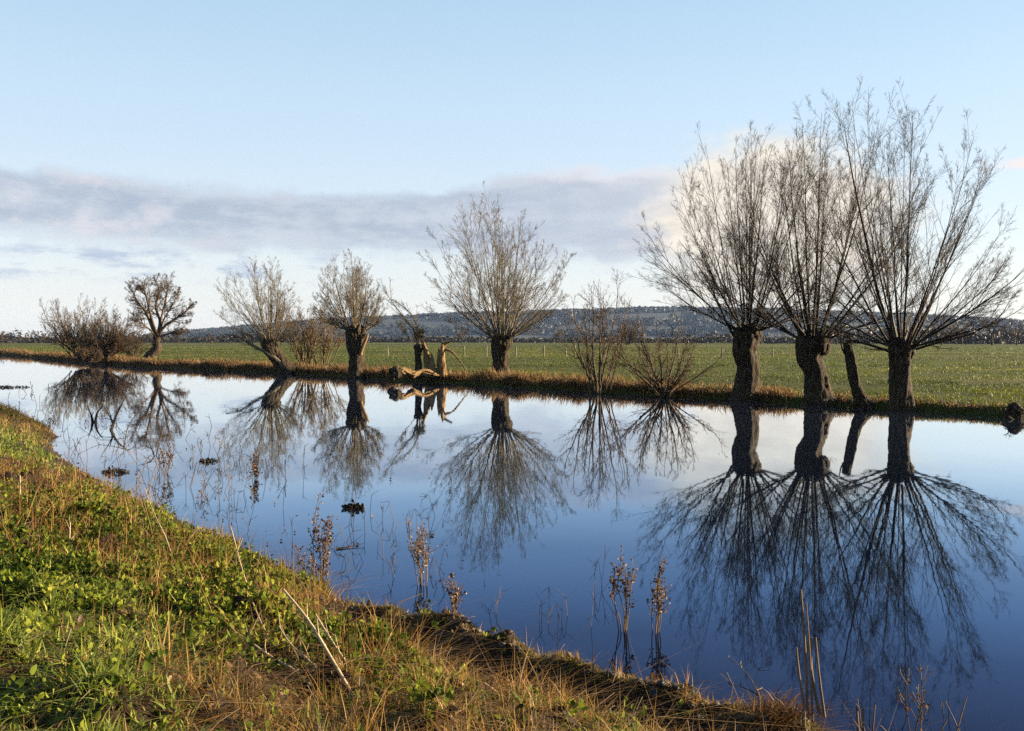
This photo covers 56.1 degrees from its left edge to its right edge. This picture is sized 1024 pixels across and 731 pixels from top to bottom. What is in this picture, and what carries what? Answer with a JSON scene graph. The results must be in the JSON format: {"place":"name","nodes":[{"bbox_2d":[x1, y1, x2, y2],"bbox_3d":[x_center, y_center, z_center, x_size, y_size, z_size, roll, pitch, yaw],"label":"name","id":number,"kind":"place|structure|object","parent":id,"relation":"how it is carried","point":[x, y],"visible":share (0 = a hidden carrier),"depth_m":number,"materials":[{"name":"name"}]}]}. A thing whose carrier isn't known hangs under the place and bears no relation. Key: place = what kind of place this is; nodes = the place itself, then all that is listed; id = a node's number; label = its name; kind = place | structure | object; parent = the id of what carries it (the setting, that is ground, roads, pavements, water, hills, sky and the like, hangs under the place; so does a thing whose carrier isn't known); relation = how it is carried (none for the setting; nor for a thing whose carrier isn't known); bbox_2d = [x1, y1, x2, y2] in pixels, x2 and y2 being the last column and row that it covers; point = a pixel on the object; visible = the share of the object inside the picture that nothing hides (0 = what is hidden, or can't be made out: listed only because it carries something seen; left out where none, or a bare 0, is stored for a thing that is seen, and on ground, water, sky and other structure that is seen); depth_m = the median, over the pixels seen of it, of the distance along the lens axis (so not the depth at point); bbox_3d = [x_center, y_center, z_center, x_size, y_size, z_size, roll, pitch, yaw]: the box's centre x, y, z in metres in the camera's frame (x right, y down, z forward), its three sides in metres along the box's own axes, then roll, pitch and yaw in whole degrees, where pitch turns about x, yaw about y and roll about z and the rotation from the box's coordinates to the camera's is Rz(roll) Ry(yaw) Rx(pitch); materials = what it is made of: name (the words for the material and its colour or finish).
{"place":"outdoors","nodes":[
{"label":"outdoors","id":0,"kind":"place"},
{"bbox_2d":[0,399,926,730],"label":"bank","id":1,"kind":"structure","parent":0,"point":[594,681],"depth_m":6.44,"materials":[{"name":"green plant"}]},
{"bbox_2d":[18,475,25,493],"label":"dead stalk","id":2,"kind":"object","parent":1,"relation":"on","point":[20,482],"visible":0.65,"depth_m":12.55,"materials":[{"name":"plant"}]},
{"bbox_2d":[66,517,72,539],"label":"dead stalk","id":3,"kind":"object","parent":1,"relation":"on","point":[69,529],"visible":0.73,"depth_m":9.21,"materials":[{"name":"plant"}]},
{"bbox_2d":[75,502,97,514],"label":"leafy dock","id":4,"kind":"object","parent":1,"relation":"on","point":[91,507],"visible":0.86,"depth_m":10.48,"materials":[{"name":"green plant"}]},
{"bbox_2d":[132,470,166,540],"bbox_3d":[-3.947,1.623,10.406,0.469,0.992,0.211,0,2,13],"label":"withered dock","id":5,"kind":"object","parent":1,"relation":"on","point":[135,511],"visible":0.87,"depth_m":10.38,"materials":[{"name":"brown plant"}]},
{"bbox_2d":[144,486,170,550],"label":"dead stalk","id":6,"kind":"object","parent":1,"relation":"on","point":[156,519],"visible":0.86,"depth_m":10.19,"materials":[{"name":"plant"}]},
{"bbox_2d":[195,477,209,499],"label":"withered dock","id":7,"kind":"object","parent":1,"relation":"on","point":[205,486],"visible":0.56,"depth_m":15.48,"materials":[{"name":"brown plant"}]},
{"bbox_2d":[230,525,267,636],"bbox_3d":[-1.895,1.576,6.936,0.107,0.613,1.369,-1,2,-26],"label":"dead stalk","id":8,"kind":"object","parent":1,"relation":"on","point":[245,578],"visible":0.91,"depth_m":7.25,"materials":[{"name":"plant"}]},
{"bbox_2d":[0,436,539,730],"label":"rusty stems","id":9,"kind":"object","parent":1,"relation":"on","point":[288,579],"visible":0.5,"depth_m":8.58,"materials":[{"name":"brown plant"}]},
{"bbox_2d":[236,624,325,705],"bbox_3d":[-1.344,1.827,5.762,0.919,0.423,0.092,1,2,36],"label":"dead stalk","id":10,"kind":"object","parent":1,"relation":"on","point":[279,661],"visible":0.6,"depth_m":5.73,"materials":[{"name":"plant"}]},
{"bbox_2d":[278,611,314,666],"bbox_3d":[-1.276,1.747,5.910,0.080,0.329,0.694,-1,2,-41],"label":"dead stalk","id":11,"kind":"object","parent":1,"relation":"on","point":[303,655],"visible":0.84,"depth_m":5.94,"materials":[{"name":"plant"}]},
{"bbox_2d":[291,540,319,572],"bbox_3d":[-2.296,2.299,10.658,0.352,0.691,0.160,0,2,12],"label":"withered dock","id":12,"kind":"object","parent":1,"relation":"on","point":[311,559],"visible":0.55,"depth_m":10.65,"materials":[{"name":"brown plant"}]},
{"bbox_2d":[283,589,360,711],"bbox_3d":[-1.140,1.702,5.736,0.099,0.608,0.773,-2,2,-45],"label":"dead stalk","id":13,"kind":"object","parent":1,"relation":"on","point":[335,665],"visible":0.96,"depth_m":5.73,"materials":[{"name":"plant"}]},
{"bbox_2d":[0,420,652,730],"bbox_3d":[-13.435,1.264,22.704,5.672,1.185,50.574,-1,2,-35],"label":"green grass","id":14,"kind":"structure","parent":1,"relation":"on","point":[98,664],"depth_m":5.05,"materials":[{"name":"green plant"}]},
{"bbox_2d":[315,614,349,670],"bbox_3d":[-1.050,1.797,5.853,0.077,0.418,0.680,-1,2,-42],"label":"dead stalk","id":15,"kind":"object","parent":1,"relation":"on","point":[327,634],"visible":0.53,"depth_m":5.96,"materials":[{"name":"plant"}]},
{"bbox_2d":[0,403,690,730],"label":"leafy ground cover","id":16,"kind":"object","parent":1,"relation":"on","point":[54,574],"visible":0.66,"depth_m":6.90,"materials":[{"name":"green plant"}]},
{"bbox_2d":[354,654,379,669],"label":"leafy dock","id":17,"kind":"object","parent":1,"relation":"on","point":[371,666],"visible":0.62,"depth_m":5.96,"materials":[{"name":"green plant"}]},
{"bbox_2d":[0,416,796,730],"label":"ground moss","id":18,"kind":"object","parent":1,"relation":"on","point":[346,668],"visible":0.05,"depth_m":5.22,"materials":[{"name":"green plant"}]},
{"bbox_2d":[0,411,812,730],"bbox_3d":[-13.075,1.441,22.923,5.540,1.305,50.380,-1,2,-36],"label":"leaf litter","id":19,"kind":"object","parent":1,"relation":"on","point":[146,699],"visible":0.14,"depth_m":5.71,"materials":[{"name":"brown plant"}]},
{"bbox_2d":[29,417,806,730],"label":"mud clods","id":20,"kind":"object","parent":1,"relation":"on","point":[652,694],"visible":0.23,"depth_m":6.74,"materials":[{"name":"brown soil"}]},
{"bbox_2d":[439,572,466,618],"bbox_3d":[-0.494,2.014,8.211,0.165,0.534,0.259,1,2,26],"label":"withered dock","id":21,"kind":"object","parent":1,"relation":"on","point":[455,597],"visible":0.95,"depth_m":8.19,"materials":[{"name":"brown plant"}]},
{"bbox_2d":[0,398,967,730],"bbox_3d":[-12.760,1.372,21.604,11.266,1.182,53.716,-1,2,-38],"label":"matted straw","id":22,"kind":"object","parent":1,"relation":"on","point":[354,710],"visible":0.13,"depth_m":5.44,"materials":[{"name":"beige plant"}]},
{"bbox_2d":[255,689,363,718],"bbox_3d":[-1.052,1.851,5.197,0.779,0.185,0.158,0,2,0],"label":"dead stalk","id":23,"kind":"object","parent":22,"relation":"on","point":[288,707],"visible":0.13,"depth_m":5.20,"materials":[{"name":"plant"}]},
{"bbox_2d":[327,598,830,730],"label":"ridge moss","id":24,"kind":"object","parent":1,"relation":"on","point":[524,649],"visible":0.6,"depth_m":7.18,"materials":[{"name":"green plant"}]},
{"bbox_2d":[683,589,912,730],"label":"tussock clump","id":25,"kind":"object","parent":1,"relation":"on","point":[785,710],"visible":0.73,"depth_m":6.06,"materials":[{"name":"brown plant"}]},
{"bbox_2d":[0,355,1023,730],"bbox_3d":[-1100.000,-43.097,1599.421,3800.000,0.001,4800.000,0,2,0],"label":"water","id":26,"kind":"structure","parent":0,"point":[890,539],"depth_m":14.48,"materials":[{"name":"blue liquid"}]},
{"bbox_2d":[0,385,27,387],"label":"floating weed","id":27,"kind":"object","parent":26,"relation":"on","point":[3,386],"visible":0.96,"depth_m":50.34,"materials":[{"name":"brown plant"}]},
{"bbox_2d":[46,412,56,428],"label":"withered dock","id":28,"kind":"object","parent":26,"relation":"in","point":[52,421],"visible":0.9,"depth_m":27.32,"materials":[{"name":"brown plant"}]},
{"bbox_2d":[88,393,127,430],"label":"drowned branch","id":29,"kind":"object","parent":26,"relation":"in","point":[113,423],"visible":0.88,"depth_m":28.12,"materials":[{"name":"brown plant"}]},
{"bbox_2d":[97,465,129,473],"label":"floating weed","id":30,"kind":"object","parent":26,"relation":"on","point":[109,470],"visible":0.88,"depth_m":18.54,"materials":[{"name":"plant"}]},
{"bbox_2d":[62,402,171,496],"bbox_3d":[-9.189,1.516,22.019,0.981,1.276,14.939,-1,2,-30],"label":"drowned branch","id":31,"kind":"object","parent":26,"relation":"in","point":[142,455],"visible":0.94,"depth_m":17.68,"materials":[{"name":"brown wood"}]},
{"bbox_2d":[79,393,167,455],"bbox_3d":[-9.724,1.346,23.892,1.874,1.283,6.923,-1,2,-27],"label":"drowned branch","id":32,"kind":"object","parent":26,"relation":"in","point":[137,436],"visible":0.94,"depth_m":23.42,"materials":[{"name":"brown plant"}]},
{"bbox_2d":[159,442,173,475],"bbox_3d":[-6.554,1.819,18.185,0.245,0.768,0.404,-1,2,-37],"label":"withered dock","id":33,"kind":"object","parent":26,"relation":"in","point":[170,457],"visible":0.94,"depth_m":18.14,"materials":[{"name":"brown plant"}]},
{"bbox_2d":[199,458,218,461],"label":"floating weed","id":34,"kind":"object","parent":26,"relation":"on","point":[208,460],"visible":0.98,"depth_m":20.18,"materials":[{"name":"plant"}]},
{"bbox_2d":[249,452,262,478],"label":"withered dock","id":35,"kind":"object","parent":26,"relation":"in","point":[255,468],"visible":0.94,"depth_m":17.73,"materials":[{"name":"brown plant"}]},
{"bbox_2d":[79,403,461,583],"bbox_3d":[-7.139,1.692,31.247,14.802,0.028,43.091,-1,2,-30],"label":"floating debris","id":36,"kind":"object","parent":26,"relation":"on","point":[330,520],"visible":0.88,"depth_m":14.04,"materials":[{"name":"brown plant"}]},
{"bbox_2d":[302,493,333,578],"bbox_3d":[-2.106,1.911,10.387,0.354,1.030,0.290,0,2,0],"label":"withered dock","id":37,"kind":"object","parent":26,"relation":"in","point":[326,540],"visible":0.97,"depth_m":10.40,"materials":[{"name":"brown plant"}]},
{"bbox_2d":[336,543,364,548],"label":"drowned branch","id":38,"kind":"object","parent":26,"relation":"on","point":[348,546],"visible":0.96,"depth_m":11.89,"materials":[{"name":"grey plant"}]},
{"bbox_2d":[341,499,364,508],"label":"floating weed","id":39,"kind":"object","parent":26,"relation":"on","point":[354,505],"visible":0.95,"depth_m":14.64,"materials":[{"name":"plant"}]},
{"bbox_2d":[404,514,437,585],"bbox_3d":[-0.950,1.996,10.127,0.349,0.877,0.281,0,2,0],"label":"withered dock","id":40,"kind":"object","parent":26,"relation":"in","point":[421,551],"visible":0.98,"depth_m":10.09,"materials":[{"name":"brown plant"}]},
{"bbox_2d":[609,545,637,632],"bbox_3d":[0.991,2.031,8.516,0.284,0.896,0.351,0,2,0],"label":"withered dock","id":41,"kind":"object","parent":26,"relation":"in","point":[616,585],"visible":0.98,"depth_m":8.48,"materials":[{"name":"brown plant"}]},
{"bbox_2d":[646,554,671,633],"bbox_3d":[1.302,2.074,8.499,0.233,0.813,0.283,-1,2,-34],"label":"withered dock","id":42,"kind":"object","parent":26,"relation":"in","point":[660,603],"visible":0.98,"depth_m":8.47,"materials":[{"name":"brown plant"}]},
{"bbox_2d":[728,655,761,696],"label":"drowned branch","id":43,"kind":"object","parent":26,"relation":"on","point":[747,674],"visible":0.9,"depth_m":7.25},
{"bbox_2d":[856,702,875,730],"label":"reed stalks","id":44,"kind":"object","parent":26,"relation":"in","point":[857,722],"visible":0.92,"depth_m":6.19,"materials":[{"name":"beige plant"}]},
{"bbox_2d":[864,644,870,688],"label":"dead reed","id":45,"kind":"object","parent":26,"relation":"in","point":[870,667],"visible":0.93,"depth_m":7.11,"materials":[{"name":"brown plant"}]},
{"bbox_2d":[896,662,912,702],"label":"dead reed","id":46,"kind":"object","parent":26,"relation":"in","point":[903,671],"visible":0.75,"depth_m":6.85,"materials":[{"name":"brown plant"}]},
{"bbox_2d":[892,664,935,730],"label":"withered dock","id":47,"kind":"object","parent":26,"relation":"in","point":[921,706],"visible":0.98,"depth_m":6.17,"materials":[{"name":"brown plant"}]},
{"bbox_2d":[939,698,944,730],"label":"dead reed","id":48,"kind":"object","parent":26,"relation":"in","point":[942,711],"visible":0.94,"depth_m":6.32,"materials":[{"name":"brown plant"}]},
{"bbox_2d":[940,696,966,730],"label":"reed stalks","id":49,"kind":"object","parent":26,"relation":"in","point":[957,729],"visible":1,"depth_m":6.14,"materials":[{"name":"beige plant"}]},
{"bbox_2d":[0,339,1023,415],"bbox_3d":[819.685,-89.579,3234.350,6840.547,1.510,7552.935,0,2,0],"label":"meadow","id":50,"kind":"structure","parent":0,"point":[794,400],"depth_m":82.74,"materials":[{"name":"green plant"}]},
{"bbox_2d":[0,332,9,345],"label":"bare tree","id":51,"kind":"object","parent":50,"relation":"on","point":[2,339],"visible":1,"depth_m":260.06,"materials":[{"name":"brown plant"}]},
{"bbox_2d":[37,334,48,343],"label":"bare tree","id":52,"kind":"object","parent":50,"relation":"on","point":[42,337],"visible":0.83,"depth_m":329.50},
{"bbox_2d":[38,293,107,356],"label":"willow bush","id":53,"kind":"object","parent":50,"relation":"on","point":[69,342],"visible":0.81,"depth_m":97.41,"materials":[{"name":"brown plant"}]},
{"bbox_2d":[74,345,102,362],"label":"bramble bush","id":54,"kind":"object","parent":50,"relation":"on","point":[95,356],"visible":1,"depth_m":91.56,"materials":[{"name":"brown plant"}]},
{"bbox_2d":[61,305,147,357],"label":"willow bush","id":55,"kind":"object","parent":50,"relation":"on","point":[114,340],"visible":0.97,"depth_m":94.15,"materials":[{"name":"brown plant"}]},
{"bbox_2d":[120,327,153,356],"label":"willow bush","id":56,"kind":"object","parent":50,"relation":"on","point":[132,348],"visible":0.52,"depth_m":98.09,"materials":[{"name":"brown plant"}]},
{"bbox_2d":[124,272,197,357],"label":"spreading tree","id":57,"kind":"object","parent":50,"relation":"on","point":[155,350],"visible":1,"depth_m":102.57,"materials":[{"name":"brown plant"}]},
{"bbox_2d":[204,334,213,343],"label":"bare tree","id":58,"kind":"object","parent":50,"relation":"on","point":[209,337],"visible":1,"depth_m":329.88,"materials":[{"name":"brown plant"}]},
{"bbox_2d":[214,253,303,373],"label":"pollard willow","id":59,"kind":"object","parent":50,"relation":"on","point":[273,352],"visible":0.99,"depth_m":70.00,"materials":[{"name":"brown plant"}]},
{"bbox_2d":[279,297,326,364],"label":"willow bush","id":60,"kind":"object","parent":50,"relation":"on","point":[298,352],"visible":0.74,"depth_m":73.29,"materials":[{"name":"brown plant"}]},
{"bbox_2d":[300,297,350,366],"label":"willow bush","id":61,"kind":"object","parent":50,"relation":"on","point":[325,349],"visible":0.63,"depth_m":72.44,"materials":[{"name":"brown plant"}]},
{"bbox_2d":[309,249,387,377],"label":"pollard willow","id":62,"kind":"object","parent":50,"relation":"on","point":[356,336],"visible":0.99,"depth_m":62.16,"materials":[{"name":"brown plant"}]},
{"bbox_2d":[377,277,425,379],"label":"pollard willow","id":63,"kind":"object","parent":50,"relation":"on","point":[417,347],"visible":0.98,"depth_m":56.85,"materials":[{"name":"brown plant"}]},
{"bbox_2d":[387,366,438,380],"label":"fallen log","id":64,"kind":"object","parent":50,"relation":"on","point":[395,372],"visible":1,"depth_m":54.94,"materials":[{"name":"brown wood"}]},
{"bbox_2d":[423,340,465,376],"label":"split stump","id":65,"kind":"object","parent":50,"relation":"on","point":[428,360],"visible":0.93,"depth_m":56.80,"materials":[{"name":"brown wood"}]},
{"bbox_2d":[455,327,468,343],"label":"bare tree","id":66,"kind":"object","parent":50,"relation":"on","point":[461,334],"visible":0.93,"depth_m":359.74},
{"bbox_2d":[416,181,575,373],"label":"pollard willow","id":67,"kind":"object","parent":50,"relation":"on","point":[501,341],"visible":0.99,"depth_m":54.17,"materials":[{"name":"brown plant"}]},
{"bbox_2d":[0,347,1007,414],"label":"bank reeds","id":68,"kind":"object","parent":50,"relation":"on","point":[515,378],"visible":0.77,"depth_m":54.15,"materials":[{"name":"brown plant"}]},
{"bbox_2d":[0,325,1023,343],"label":"hedgerow","id":69,"kind":"object","parent":50,"relation":"on","point":[978,339],"visible":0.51,"depth_m":426.96,"materials":[{"name":"plant"}]},
{"bbox_2d":[553,326,567,343],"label":"bare tree","id":70,"kind":"object","parent":50,"relation":"on","point":[558,335],"visible":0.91,"depth_m":359.41,"materials":[{"name":"brown plant"}]},
{"bbox_2d":[387,345,772,357],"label":"wire fence","id":71,"kind":"object","parent":50,"relation":"on","point":[581,353],"visible":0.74,"depth_m":107.96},
{"bbox_2d":[553,269,635,393],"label":"alder shrub","id":72,"kind":"object","parent":50,"relation":"on","point":[589,372],"visible":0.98,"depth_m":44.25,"materials":[{"name":"brown plant"}]},
{"bbox_2d":[617,320,640,344],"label":"willow bush","id":73,"kind":"object","parent":50,"relation":"on","point":[632,332],"visible":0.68,"depth_m":249.01,"materials":[{"name":"plant"}]},
{"bbox_2d":[602,307,728,397],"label":"alder shrub","id":74,"kind":"object","parent":50,"relation":"on","point":[662,392],"visible":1,"depth_m":41.32,"materials":[{"name":"brown plant"}]},
{"bbox_2d":[622,118,880,401],"bbox_3d":[9.595,-4.336,38.953,9.391,12.196,11.993,0,2,0],"label":"pollard willow","id":75,"kind":"object","parent":50,"relation":"on","point":[746,343],"visible":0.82,"depth_m":39.45,"materials":[{"name":"brown plant"}]},
{"bbox_2d":[691,85,952,405],"bbox_3d":[11.828,-4.378,36.903,9.352,12.328,13.310,0,2,0],"label":"pollard willow","id":76,"kind":"object","parent":50,"relation":"on","point":[810,352],"visible":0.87,"depth_m":36.67,"materials":[{"name":"brown plant"}]},
{"bbox_2d":[840,340,876,408],"bbox_3d":[12.863,0.484,35.526,1.504,2.872,0.875,-1,2,-24],"label":"dead tree","id":77,"kind":"object","parent":50,"relation":"on","point":[862,399],"visible":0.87,"depth_m":35.46,"materials":[{"name":"brown wood"}]},
{"bbox_2d":[789,72,1023,410],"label":"pollard willow","id":78,"kind":"object","parent":50,"relation":"on","point":[901,350],"visible":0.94,"depth_m":34.03,"materials":[{"name":"brown plant"}]},
{"bbox_2d":[931,314,957,344],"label":"bare tree","id":79,"kind":"object","parent":50,"relation":"on","point":[943,321],"visible":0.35,"depth_m":299.63,"materials":[{"name":"plant"}]},
{"bbox_2d":[951,321,974,344],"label":"bare tree","id":80,"kind":"object","parent":50,"relation":"on","point":[962,331],"visible":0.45,"depth_m":319.67,"materials":[{"name":"plant"}]},
{"bbox_2d":[980,310,1011,344],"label":"bare tree","id":81,"kind":"object","parent":50,"relation":"on","point":[998,330],"visible":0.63,"depth_m":289.47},
{"bbox_2d":[1002,398,1023,419],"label":"river stump","id":82,"kind":"object","parent":50,"relation":"on","point":[1013,410],"visible":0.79,"depth_m":30.92,"materials":[{"name":"brown wood"}]},
{"bbox_2d":[1006,321,1023,344],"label":"bare tree","id":83,"kind":"object","parent":50,"relation":"on","point":[1018,330],"visible":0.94,"depth_m":299.36,"materials":[{"name":"plant"}]},
{"bbox_2d":[0,0,1023,337],"label":"sky","id":84,"kind":"structure","parent":0,"point":[194,140],"materials":[{"name":"blue"}]},
{"bbox_2d":[180,310,1016,339],"bbox_3d":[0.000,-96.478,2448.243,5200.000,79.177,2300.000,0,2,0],"label":"hills","id":85,"kind":"structure","parent":0,"point":[433,323],"depth_m":1813.46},
{"bbox_2d":[141,305,1023,337],"bbox_3d":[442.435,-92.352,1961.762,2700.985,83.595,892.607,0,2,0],"label":"hill woodland","id":86,"kind":"object","parent":85,"relation":"on","point":[544,329],"visible":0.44,"depth_m":1829.76,"materials":[{"name":"grey plant"}]}
]}

